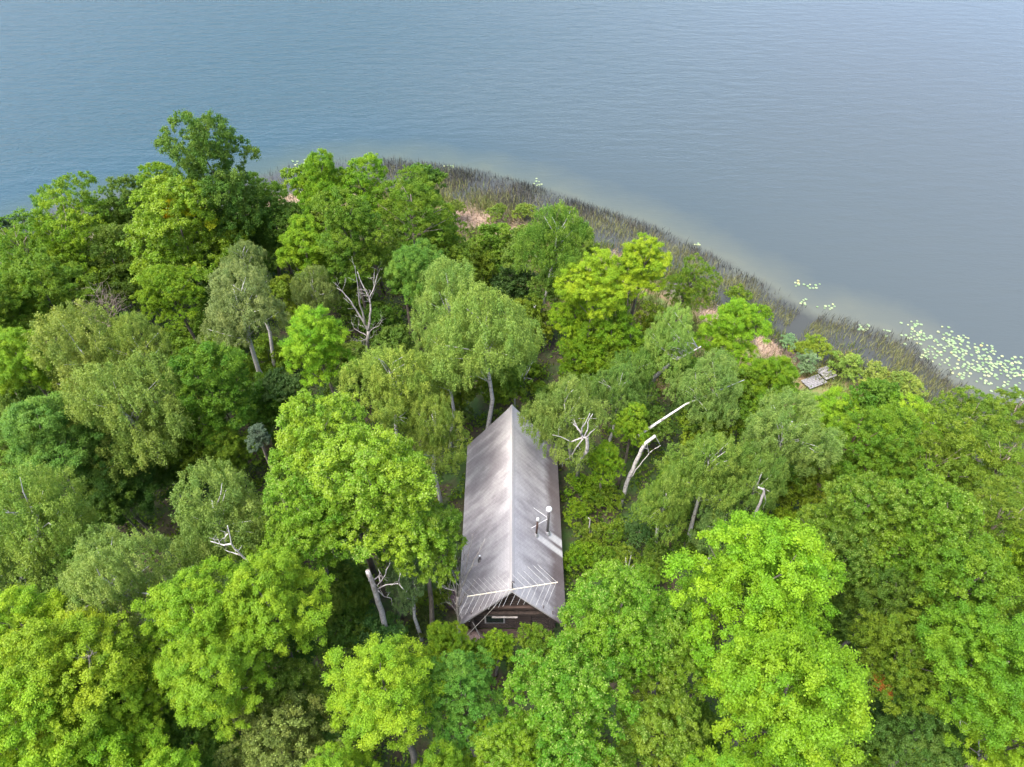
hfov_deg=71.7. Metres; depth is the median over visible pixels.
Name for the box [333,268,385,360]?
dead tree
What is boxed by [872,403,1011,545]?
ash tree
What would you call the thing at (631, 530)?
shrub
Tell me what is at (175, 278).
broadleaf tree
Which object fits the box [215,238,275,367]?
birch tree
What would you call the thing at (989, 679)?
maple tree
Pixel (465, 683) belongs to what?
broadleaf tree
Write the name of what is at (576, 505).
shrub
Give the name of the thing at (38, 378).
maple tree
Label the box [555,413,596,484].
dead tree
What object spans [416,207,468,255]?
broadleaf tree
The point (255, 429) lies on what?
young tree
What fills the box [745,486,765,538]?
dead tree
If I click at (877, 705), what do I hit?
broadleaf tree
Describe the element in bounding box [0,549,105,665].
birch tree
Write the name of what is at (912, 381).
shrub
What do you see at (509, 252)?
young tree
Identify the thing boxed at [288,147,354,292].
maple tree
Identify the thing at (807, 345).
shrub
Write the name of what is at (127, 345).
birch tree
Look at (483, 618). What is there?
guy wire
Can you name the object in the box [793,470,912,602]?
basswood tree
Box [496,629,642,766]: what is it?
basswood tree
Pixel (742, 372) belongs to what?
young tree
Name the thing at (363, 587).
young tree
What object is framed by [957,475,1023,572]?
ash tree
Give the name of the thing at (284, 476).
young tree
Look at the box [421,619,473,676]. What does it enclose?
maple tree
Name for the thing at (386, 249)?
ash tree
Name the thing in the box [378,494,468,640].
basswood tree
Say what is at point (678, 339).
birch tree
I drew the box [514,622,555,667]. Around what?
young tree
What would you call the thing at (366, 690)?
maple tree
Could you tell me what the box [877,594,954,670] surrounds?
young tree
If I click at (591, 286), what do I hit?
maple tree
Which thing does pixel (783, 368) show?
maple tree
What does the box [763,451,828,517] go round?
young tree
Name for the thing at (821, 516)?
young tree
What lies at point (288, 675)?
basswood tree
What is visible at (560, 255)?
birch tree
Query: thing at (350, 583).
broadleaf tree
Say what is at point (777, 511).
young tree
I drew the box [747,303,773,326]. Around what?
shrub
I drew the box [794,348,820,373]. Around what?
shrub
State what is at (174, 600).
maple tree
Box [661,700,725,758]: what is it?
young tree
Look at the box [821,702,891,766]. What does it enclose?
young tree
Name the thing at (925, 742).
broadleaf tree
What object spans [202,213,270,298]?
broadleaf tree
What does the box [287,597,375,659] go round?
young tree
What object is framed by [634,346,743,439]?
birch tree
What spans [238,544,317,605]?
young tree
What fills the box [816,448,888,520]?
young tree
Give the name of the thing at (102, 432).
young tree
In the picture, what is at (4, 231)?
young tree
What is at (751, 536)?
young tree
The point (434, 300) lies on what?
birch tree
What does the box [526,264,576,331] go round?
young tree
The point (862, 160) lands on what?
lake water
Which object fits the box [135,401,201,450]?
young tree
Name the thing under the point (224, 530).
young tree
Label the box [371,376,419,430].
young tree
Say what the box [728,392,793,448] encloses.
young tree
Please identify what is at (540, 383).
shrub
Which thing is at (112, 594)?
birch tree
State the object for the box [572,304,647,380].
broadleaf tree
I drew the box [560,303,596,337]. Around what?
young tree
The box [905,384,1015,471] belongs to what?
ash tree
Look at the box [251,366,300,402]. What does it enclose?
young tree
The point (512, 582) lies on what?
tv antenna
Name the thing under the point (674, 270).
marsh grass
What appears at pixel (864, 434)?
broadleaf tree
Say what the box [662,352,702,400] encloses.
young tree
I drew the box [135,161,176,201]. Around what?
broadleaf tree
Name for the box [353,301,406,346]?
young tree
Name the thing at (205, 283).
broadleaf tree
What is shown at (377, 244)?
young tree
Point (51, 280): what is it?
broadleaf tree
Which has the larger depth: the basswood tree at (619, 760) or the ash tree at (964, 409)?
the ash tree at (964, 409)
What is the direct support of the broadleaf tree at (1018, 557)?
on the ground at (478, 405)
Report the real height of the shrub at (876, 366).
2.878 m
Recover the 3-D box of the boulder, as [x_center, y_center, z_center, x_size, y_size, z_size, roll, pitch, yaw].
[-2.427,16.376,45.680,1.382,1.052,1.160,0,47,0]
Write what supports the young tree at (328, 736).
on the ground at (478, 405)
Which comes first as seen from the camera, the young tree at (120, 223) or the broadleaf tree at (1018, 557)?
the broadleaf tree at (1018, 557)
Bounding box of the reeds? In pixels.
[26,155,1023,443]
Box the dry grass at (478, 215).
[269,191,809,371]
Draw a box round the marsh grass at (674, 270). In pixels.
[0,166,1023,599]
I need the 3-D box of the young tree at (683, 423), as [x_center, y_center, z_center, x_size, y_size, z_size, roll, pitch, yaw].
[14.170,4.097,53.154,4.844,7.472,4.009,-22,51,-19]
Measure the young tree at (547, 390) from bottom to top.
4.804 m
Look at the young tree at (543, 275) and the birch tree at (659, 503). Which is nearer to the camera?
the birch tree at (659, 503)
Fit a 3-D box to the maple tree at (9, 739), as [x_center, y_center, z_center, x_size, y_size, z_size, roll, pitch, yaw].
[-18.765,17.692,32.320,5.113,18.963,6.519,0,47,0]
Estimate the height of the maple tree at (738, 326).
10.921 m
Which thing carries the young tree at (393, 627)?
on the ground at (478, 405)
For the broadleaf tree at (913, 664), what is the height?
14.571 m
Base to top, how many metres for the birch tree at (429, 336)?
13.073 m
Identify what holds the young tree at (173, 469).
on the ground at (478, 405)
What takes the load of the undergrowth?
on the ground at (478, 405)
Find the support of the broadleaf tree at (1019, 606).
on the ground at (478, 405)
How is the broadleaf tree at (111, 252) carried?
on the ground at (478, 405)
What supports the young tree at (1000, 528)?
on the ground at (478, 405)
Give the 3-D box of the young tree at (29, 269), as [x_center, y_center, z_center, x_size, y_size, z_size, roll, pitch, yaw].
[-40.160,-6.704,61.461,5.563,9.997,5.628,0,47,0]
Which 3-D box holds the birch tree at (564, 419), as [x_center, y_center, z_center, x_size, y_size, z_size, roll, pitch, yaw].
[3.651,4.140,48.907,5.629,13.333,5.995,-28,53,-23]
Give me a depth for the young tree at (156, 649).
41.86 m
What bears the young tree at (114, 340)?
on the ground at (478, 405)
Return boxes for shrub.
[0,215,25,232]
[408,602,442,639]
[415,582,452,611]
[448,199,466,218]
[450,402,474,423]
[482,378,508,403]
[484,202,508,224]
[511,202,536,223]
[525,380,551,404]
[563,496,591,528]
[563,540,600,571]
[564,471,600,498]
[573,515,605,547]
[582,482,624,514]
[584,544,624,576]
[597,518,628,548]
[610,542,640,566]
[617,521,657,553]
[630,553,668,583]
[639,538,669,570]
[663,530,704,559]
[723,283,753,300]
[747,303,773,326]
[779,333,797,353]
[787,341,815,362]
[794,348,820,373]
[802,333,834,359]
[827,350,866,384]
[854,359,890,390]
[886,370,928,404]
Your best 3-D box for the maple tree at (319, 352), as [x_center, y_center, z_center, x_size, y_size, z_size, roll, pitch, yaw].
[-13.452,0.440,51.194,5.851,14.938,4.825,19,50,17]
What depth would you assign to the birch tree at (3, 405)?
44.34 m
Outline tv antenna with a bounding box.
[460,565,557,609]
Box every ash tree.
[0,206,93,297]
[25,188,123,317]
[27,170,124,251]
[364,165,459,314]
[375,236,416,335]
[663,253,722,329]
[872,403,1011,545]
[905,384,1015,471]
[925,428,1023,534]
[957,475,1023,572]
[969,386,1023,461]
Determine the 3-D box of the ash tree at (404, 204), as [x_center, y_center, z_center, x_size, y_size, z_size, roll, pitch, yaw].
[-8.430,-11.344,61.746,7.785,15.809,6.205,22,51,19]
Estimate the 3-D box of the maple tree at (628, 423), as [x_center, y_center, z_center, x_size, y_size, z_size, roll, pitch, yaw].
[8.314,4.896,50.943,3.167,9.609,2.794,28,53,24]
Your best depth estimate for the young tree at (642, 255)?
61.73 m
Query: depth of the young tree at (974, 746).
34.96 m
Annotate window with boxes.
[484,616,504,622]
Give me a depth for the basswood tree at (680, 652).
32.31 m
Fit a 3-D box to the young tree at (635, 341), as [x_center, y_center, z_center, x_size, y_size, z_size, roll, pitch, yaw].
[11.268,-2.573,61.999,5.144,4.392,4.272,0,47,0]
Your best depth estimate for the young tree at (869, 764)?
37.55 m
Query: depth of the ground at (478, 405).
54.12 m
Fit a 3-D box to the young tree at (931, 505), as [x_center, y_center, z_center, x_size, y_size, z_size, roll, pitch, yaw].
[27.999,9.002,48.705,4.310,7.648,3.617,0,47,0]
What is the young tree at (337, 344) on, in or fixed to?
on the ground at (478, 405)
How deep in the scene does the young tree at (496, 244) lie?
68.99 m
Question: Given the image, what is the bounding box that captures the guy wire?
[467,590,508,634]
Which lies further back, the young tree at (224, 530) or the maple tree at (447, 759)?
the young tree at (224, 530)
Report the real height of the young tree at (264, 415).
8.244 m
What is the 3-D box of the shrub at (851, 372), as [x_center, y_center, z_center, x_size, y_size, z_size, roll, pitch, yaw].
[29.478,-1.373,62.337,3.474,2.974,2.868,27,52,23]
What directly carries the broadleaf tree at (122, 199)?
on the ground at (478, 405)
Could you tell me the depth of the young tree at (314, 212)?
69.66 m
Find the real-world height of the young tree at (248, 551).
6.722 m
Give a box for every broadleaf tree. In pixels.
[0,246,109,355]
[0,270,66,377]
[0,289,35,360]
[0,367,66,460]
[31,385,76,443]
[57,220,148,326]
[92,174,153,235]
[129,263,206,338]
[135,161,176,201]
[137,698,249,766]
[150,108,267,292]
[154,340,257,489]
[190,247,242,309]
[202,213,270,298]
[202,426,263,501]
[226,170,291,279]
[244,195,314,274]
[271,604,317,664]
[303,553,378,630]
[308,185,390,336]
[327,151,399,293]
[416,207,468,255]
[421,645,505,757]
[546,294,603,372]
[556,335,608,397]
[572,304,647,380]
[586,439,626,506]
[668,395,715,458]
[790,398,936,508]
[824,607,962,726]
[838,564,940,658]
[864,671,958,765]
[867,532,1023,694]
[867,678,970,766]
[946,529,1023,680]
[1006,598,1023,673]
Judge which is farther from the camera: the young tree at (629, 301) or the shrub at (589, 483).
the young tree at (629, 301)
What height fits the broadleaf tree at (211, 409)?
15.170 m
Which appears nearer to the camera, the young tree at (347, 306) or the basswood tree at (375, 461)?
the basswood tree at (375, 461)
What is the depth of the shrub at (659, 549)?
48.08 m
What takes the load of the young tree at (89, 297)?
on the ground at (478, 405)
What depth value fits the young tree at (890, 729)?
36.77 m
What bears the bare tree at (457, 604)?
on the ground at (478, 405)
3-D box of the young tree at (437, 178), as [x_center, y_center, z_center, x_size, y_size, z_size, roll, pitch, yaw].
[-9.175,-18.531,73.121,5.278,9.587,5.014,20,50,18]
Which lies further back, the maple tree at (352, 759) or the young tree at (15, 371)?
the young tree at (15, 371)
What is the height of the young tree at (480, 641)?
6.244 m
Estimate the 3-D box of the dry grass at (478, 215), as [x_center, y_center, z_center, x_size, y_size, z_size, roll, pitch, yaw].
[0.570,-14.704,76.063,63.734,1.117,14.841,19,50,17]
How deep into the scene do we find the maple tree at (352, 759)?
28.56 m
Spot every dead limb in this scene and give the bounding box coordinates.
[74,646,96,669]
[211,525,257,574]
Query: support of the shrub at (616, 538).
on the ground at (478, 405)
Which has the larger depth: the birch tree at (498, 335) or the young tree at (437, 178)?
the young tree at (437, 178)
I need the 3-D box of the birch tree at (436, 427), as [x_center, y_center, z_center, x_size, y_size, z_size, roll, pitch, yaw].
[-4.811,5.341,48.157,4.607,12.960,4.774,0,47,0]
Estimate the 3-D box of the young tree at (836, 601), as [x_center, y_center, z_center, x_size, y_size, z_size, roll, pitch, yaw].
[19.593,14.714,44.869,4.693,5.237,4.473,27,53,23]
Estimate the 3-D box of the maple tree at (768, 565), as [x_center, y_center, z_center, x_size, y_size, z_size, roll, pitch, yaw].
[11.166,13.601,35.785,9.090,19.580,8.437,0,47,0]
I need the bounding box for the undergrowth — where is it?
[4,209,1023,766]
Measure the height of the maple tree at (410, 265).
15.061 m
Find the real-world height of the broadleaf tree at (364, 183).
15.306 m
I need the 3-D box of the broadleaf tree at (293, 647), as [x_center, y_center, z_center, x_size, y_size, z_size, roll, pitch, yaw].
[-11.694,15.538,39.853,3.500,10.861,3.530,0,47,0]
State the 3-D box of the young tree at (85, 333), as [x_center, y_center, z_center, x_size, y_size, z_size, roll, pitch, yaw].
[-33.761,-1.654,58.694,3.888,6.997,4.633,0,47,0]
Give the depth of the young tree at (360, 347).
56.84 m
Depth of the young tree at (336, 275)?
63.60 m
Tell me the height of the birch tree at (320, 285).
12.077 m
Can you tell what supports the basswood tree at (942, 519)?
on the ground at (478, 405)
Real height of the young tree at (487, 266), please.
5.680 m
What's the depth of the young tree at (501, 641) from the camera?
40.15 m
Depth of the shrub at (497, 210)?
77.64 m
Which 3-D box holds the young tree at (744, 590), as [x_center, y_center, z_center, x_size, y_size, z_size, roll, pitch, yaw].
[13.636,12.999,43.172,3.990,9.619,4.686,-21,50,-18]
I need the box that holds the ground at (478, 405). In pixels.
[0,187,1023,766]
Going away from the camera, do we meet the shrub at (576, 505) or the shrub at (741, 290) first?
the shrub at (576, 505)
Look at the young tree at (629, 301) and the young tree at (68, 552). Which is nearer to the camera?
the young tree at (68, 552)
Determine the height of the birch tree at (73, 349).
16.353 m
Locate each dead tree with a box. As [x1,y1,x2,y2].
[76,282,130,331]
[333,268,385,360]
[365,562,403,626]
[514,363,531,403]
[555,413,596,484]
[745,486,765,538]
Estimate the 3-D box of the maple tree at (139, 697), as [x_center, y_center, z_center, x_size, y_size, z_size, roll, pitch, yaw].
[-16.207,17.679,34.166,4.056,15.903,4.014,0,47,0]
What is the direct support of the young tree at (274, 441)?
on the ground at (478, 405)
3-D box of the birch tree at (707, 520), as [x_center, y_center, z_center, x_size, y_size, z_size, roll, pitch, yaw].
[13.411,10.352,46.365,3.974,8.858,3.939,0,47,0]
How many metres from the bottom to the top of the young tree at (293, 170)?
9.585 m
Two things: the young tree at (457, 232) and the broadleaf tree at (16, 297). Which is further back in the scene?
the young tree at (457, 232)
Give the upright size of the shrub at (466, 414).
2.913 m
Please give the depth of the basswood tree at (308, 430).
35.99 m
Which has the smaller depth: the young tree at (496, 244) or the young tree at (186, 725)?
the young tree at (186, 725)
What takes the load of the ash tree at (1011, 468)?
on the ground at (478, 405)
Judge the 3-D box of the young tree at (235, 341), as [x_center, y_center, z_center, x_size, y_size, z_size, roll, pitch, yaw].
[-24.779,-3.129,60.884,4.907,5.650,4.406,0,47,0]
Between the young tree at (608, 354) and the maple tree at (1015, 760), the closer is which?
the maple tree at (1015, 760)
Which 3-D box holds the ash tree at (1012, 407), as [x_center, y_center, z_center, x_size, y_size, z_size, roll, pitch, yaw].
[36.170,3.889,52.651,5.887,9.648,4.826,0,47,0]
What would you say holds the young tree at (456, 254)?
on the ground at (478, 405)
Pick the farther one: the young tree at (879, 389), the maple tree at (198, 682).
the young tree at (879, 389)
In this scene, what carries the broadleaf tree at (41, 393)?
on the ground at (478, 405)
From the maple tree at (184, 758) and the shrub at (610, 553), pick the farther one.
the shrub at (610, 553)
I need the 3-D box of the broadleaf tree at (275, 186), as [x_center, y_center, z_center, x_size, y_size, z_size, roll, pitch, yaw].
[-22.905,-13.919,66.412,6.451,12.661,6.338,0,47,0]
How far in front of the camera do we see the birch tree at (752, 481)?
41.53 m
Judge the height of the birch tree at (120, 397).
16.241 m
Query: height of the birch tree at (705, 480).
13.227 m
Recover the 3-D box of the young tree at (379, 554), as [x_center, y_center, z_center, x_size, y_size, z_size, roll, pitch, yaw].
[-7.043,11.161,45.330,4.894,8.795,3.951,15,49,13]
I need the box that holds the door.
[516,616,530,628]
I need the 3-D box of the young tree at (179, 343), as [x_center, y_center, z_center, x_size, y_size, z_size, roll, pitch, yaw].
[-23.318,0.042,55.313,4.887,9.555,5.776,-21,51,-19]
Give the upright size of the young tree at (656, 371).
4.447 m
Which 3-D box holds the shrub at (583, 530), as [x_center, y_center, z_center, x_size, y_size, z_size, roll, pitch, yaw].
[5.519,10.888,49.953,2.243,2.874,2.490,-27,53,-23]
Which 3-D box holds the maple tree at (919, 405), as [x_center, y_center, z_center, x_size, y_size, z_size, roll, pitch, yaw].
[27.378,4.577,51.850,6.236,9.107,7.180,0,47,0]
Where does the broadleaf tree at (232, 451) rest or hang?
on the ground at (478, 405)
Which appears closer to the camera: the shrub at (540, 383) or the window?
the window
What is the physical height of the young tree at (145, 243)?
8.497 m
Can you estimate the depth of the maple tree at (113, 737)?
27.82 m
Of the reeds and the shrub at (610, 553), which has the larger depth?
the reeds
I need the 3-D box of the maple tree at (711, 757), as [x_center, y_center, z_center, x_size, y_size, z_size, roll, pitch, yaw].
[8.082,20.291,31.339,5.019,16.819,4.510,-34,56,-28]
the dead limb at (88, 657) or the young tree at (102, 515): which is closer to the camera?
the dead limb at (88, 657)
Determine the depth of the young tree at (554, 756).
33.99 m
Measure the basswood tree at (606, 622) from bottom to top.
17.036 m
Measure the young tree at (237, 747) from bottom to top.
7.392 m
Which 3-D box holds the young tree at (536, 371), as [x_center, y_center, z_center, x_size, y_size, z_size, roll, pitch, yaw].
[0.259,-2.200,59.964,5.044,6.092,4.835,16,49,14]
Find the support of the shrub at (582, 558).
on the ground at (478, 405)
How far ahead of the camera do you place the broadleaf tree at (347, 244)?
55.20 m
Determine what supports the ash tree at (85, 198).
on the ground at (478, 405)
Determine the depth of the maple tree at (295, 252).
57.89 m
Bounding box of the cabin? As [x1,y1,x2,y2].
[459,405,565,637]
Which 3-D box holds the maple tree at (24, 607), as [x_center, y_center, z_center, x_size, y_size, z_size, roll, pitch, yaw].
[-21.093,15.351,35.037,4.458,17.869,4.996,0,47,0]
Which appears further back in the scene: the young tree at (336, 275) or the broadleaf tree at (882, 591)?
the young tree at (336, 275)
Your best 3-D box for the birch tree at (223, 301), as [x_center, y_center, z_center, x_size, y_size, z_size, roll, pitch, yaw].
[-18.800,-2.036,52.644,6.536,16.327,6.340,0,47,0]
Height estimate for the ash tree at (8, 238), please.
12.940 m
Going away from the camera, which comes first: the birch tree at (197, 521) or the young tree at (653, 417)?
the birch tree at (197, 521)
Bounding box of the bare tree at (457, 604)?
[432,524,488,632]
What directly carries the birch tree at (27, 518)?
on the ground at (478, 405)
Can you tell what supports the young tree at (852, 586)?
on the ground at (478, 405)
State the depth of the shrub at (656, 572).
47.02 m
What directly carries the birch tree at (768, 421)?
on the ground at (478, 405)
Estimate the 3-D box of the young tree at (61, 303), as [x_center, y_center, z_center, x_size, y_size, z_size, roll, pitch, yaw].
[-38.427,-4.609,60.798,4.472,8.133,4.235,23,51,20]
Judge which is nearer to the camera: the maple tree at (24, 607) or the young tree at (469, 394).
the maple tree at (24, 607)
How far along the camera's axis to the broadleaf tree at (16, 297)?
51.91 m
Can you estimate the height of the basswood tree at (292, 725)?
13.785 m
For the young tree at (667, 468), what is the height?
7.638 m
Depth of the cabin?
46.46 m
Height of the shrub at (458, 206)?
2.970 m
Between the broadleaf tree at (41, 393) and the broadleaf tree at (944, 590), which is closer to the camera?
the broadleaf tree at (944, 590)
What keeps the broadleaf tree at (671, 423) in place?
on the ground at (478, 405)
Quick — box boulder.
[465,629,484,641]
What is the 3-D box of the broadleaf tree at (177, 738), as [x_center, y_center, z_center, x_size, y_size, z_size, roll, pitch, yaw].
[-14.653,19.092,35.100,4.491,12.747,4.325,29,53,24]
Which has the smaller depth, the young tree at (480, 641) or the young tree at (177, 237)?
the young tree at (480, 641)
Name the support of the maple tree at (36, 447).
on the ground at (478, 405)
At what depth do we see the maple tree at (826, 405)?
50.90 m
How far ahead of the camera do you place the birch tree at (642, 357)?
51.72 m
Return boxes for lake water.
[0,0,1023,469]
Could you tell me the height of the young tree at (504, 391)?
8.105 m
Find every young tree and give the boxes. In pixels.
[0,227,35,260]
[0,256,75,320]
[3,347,52,392]
[34,294,86,330]
[42,526,117,579]
[59,590,100,655]
[66,464,147,552]
[70,260,121,313]
[71,327,130,361]
[75,411,143,460]
[83,327,126,361]
[91,198,140,249]
[114,237,170,293]
[115,260,160,323]
[127,626,181,690]
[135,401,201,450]
[141,448,205,498]
[144,215,202,263]
[158,318,201,357]
[163,420,237,473]
[169,694,215,750]
[170,333,232,419]
[188,310,211,332]
[193,283,228,328]
[194,508,271,565]
[196,317,250,360]
[199,699,263,755]
[236,370,315,440]
[238,515,300,557]
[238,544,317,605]
[243,333,300,381]
[244,422,287,509]
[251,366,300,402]
[258,244,284,275]
[264,273,319,329]
[266,466,307,509]
[271,427,317,475]
[279,161,337,214]
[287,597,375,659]
[290,257,339,280]
[290,674,356,755]
[305,202,334,241]
[313,334,347,385]
[319,252,365,303]
[324,338,373,400]
[331,274,385,327]
[333,560,375,608]
[351,209,376,241]
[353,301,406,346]
[353,604,408,667]
[362,240,387,273]
[364,509,433,588]
[369,323,416,376]
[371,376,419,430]
[380,242,415,309]
[389,204,428,242]
[390,262,442,318]
[398,162,447,207]
[416,215,461,252]
[420,372,484,411]
[423,236,477,297]
[456,244,498,296]
[465,221,515,275]
[465,637,496,669]
[476,361,528,407]
[481,627,515,676]
[485,265,538,304]
[488,334,544,384]
[500,225,538,290]
[507,291,555,343]
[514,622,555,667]
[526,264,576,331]
[530,384,567,430]
[530,730,615,766]
[550,222,599,258]
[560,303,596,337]
[596,341,640,370]
[601,280,637,309]
[617,243,664,312]
[617,403,676,451]
[631,330,665,366]
[633,300,682,338]
[652,459,717,498]
[654,344,693,375]
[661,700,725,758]
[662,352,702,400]
[674,404,738,453]
[705,439,800,503]
[706,548,757,626]
[714,366,771,410]
[714,508,791,554]
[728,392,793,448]
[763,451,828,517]
[765,504,800,557]
[790,504,870,561]
[804,593,859,651]
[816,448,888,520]
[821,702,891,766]
[831,755,885,766]
[839,533,900,596]
[842,377,901,435]
[870,725,942,766]
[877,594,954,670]
[879,673,984,755]
[904,473,954,531]
[943,725,1022,766]
[968,525,1023,593]
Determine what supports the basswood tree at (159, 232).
on the ground at (478, 405)
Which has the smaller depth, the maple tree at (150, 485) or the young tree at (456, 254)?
the maple tree at (150, 485)
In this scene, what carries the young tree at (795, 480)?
on the ground at (478, 405)
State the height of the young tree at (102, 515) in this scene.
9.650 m
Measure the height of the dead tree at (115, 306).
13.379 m
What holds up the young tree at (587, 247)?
on the ground at (478, 405)
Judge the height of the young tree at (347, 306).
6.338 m
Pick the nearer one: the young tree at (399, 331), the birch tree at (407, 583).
the birch tree at (407, 583)
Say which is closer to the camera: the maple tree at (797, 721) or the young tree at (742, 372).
the maple tree at (797, 721)
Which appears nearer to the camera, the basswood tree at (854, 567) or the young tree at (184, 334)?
the basswood tree at (854, 567)
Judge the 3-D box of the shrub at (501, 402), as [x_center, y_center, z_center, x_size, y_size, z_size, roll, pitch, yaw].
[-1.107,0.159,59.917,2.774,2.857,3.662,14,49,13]
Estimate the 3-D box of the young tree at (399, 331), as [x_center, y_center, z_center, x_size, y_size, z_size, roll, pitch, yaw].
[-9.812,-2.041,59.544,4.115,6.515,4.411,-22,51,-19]
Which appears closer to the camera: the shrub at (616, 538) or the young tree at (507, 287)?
the shrub at (616, 538)
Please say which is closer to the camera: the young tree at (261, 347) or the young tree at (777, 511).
the young tree at (777, 511)
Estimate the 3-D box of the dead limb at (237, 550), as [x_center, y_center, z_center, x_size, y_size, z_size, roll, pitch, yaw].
[-13.639,8.081,34.276,1.531,4.671,0.614,11,48,10]
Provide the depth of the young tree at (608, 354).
55.00 m
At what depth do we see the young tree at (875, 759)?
37.94 m
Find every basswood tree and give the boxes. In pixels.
[115,172,255,292]
[212,687,345,766]
[235,639,334,753]
[259,474,379,625]
[264,388,387,579]
[297,421,448,618]
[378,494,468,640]
[462,706,549,766]
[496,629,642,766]
[548,558,679,691]
[560,743,635,766]
[614,672,711,766]
[630,586,716,715]
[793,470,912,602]
[806,520,886,615]
[836,473,993,643]
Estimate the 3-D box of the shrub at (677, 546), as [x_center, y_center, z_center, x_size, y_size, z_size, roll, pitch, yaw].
[11.865,11.596,49.197,2.640,2.803,3.045,-27,53,-23]
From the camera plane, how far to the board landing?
62.31 m
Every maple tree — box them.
[0,323,84,447]
[0,390,119,537]
[0,582,144,742]
[0,605,152,761]
[0,653,119,766]
[36,701,171,766]
[73,429,175,538]
[93,661,173,760]
[128,554,269,695]
[132,726,202,766]
[152,630,277,742]
[200,543,335,721]
[274,212,331,307]
[277,302,360,417]
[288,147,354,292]
[301,732,380,766]
[320,629,449,766]
[384,237,451,320]
[413,738,476,766]
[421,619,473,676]
[553,246,637,381]
[607,231,672,337]
[607,401,651,488]
[659,508,848,702]
[681,745,755,766]
[690,297,773,386]
[697,622,875,766]
[738,354,812,413]
[790,384,866,456]
[851,391,948,476]
[912,598,1023,752]
[943,692,1023,766]
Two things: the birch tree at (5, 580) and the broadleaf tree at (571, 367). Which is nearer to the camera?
the birch tree at (5, 580)
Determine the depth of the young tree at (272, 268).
69.40 m
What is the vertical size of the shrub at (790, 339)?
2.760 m
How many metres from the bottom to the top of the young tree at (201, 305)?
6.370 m
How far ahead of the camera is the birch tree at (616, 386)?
49.29 m
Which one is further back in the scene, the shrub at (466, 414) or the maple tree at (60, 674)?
the shrub at (466, 414)
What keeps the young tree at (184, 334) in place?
on the ground at (478, 405)
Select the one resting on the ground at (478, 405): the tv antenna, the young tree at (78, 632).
the young tree at (78, 632)
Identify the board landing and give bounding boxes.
[801,366,836,388]
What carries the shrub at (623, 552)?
on the ground at (478, 405)
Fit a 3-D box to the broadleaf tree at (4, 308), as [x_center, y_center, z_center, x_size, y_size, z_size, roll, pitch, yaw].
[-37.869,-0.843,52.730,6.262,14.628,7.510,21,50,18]
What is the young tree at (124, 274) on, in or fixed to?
on the ground at (478, 405)
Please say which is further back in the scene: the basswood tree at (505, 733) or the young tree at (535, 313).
the young tree at (535, 313)
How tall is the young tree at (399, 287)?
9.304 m
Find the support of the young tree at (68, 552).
on the ground at (478, 405)
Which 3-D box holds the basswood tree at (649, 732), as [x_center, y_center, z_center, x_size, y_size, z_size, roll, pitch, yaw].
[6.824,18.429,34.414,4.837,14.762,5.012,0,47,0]
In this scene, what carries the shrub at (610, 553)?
on the ground at (478, 405)
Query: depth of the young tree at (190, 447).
47.50 m
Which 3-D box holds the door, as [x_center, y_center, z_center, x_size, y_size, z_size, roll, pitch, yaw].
[0.725,15.345,45.561,0.950,2.000,0.100,0,47,0]
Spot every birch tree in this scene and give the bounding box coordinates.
[0,394,61,529]
[0,461,101,603]
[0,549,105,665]
[21,298,162,428]
[52,523,215,700]
[58,348,196,498]
[93,310,183,423]
[165,454,283,603]
[196,257,291,372]
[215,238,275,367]
[289,264,340,321]
[336,343,432,440]
[383,553,437,640]
[405,388,471,507]
[407,253,484,415]
[414,322,481,450]
[426,276,545,428]
[511,199,594,312]
[517,371,611,473]
[590,361,648,452]
[609,345,658,436]
[630,474,693,547]
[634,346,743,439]
[639,301,700,404]
[653,431,752,547]
[688,500,750,570]
[718,441,789,515]
[739,385,847,511]
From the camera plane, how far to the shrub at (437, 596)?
45.64 m
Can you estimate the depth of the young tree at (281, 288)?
60.84 m
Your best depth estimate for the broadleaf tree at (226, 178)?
56.05 m
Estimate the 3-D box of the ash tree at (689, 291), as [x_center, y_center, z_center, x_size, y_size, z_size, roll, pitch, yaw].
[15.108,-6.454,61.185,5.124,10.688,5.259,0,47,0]
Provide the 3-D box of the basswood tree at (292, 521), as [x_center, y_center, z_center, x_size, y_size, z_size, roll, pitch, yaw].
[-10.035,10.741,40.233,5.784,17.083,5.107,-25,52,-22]
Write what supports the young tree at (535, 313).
on the ground at (478, 405)
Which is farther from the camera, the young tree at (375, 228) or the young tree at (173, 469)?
the young tree at (375, 228)
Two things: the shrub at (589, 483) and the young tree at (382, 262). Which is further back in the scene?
the young tree at (382, 262)
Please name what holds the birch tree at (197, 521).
on the ground at (478, 405)
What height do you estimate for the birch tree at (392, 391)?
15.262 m
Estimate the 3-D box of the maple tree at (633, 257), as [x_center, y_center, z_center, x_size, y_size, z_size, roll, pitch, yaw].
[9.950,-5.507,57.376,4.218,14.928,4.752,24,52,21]
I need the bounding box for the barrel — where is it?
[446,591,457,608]
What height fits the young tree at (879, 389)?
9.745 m
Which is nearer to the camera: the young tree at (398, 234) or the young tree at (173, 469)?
the young tree at (173, 469)
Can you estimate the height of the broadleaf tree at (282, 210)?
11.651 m
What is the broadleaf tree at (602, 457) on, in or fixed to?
on the ground at (478, 405)
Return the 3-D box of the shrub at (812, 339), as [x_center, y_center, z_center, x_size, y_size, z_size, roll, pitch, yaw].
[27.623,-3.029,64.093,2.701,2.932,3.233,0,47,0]
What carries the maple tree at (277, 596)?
on the ground at (478, 405)

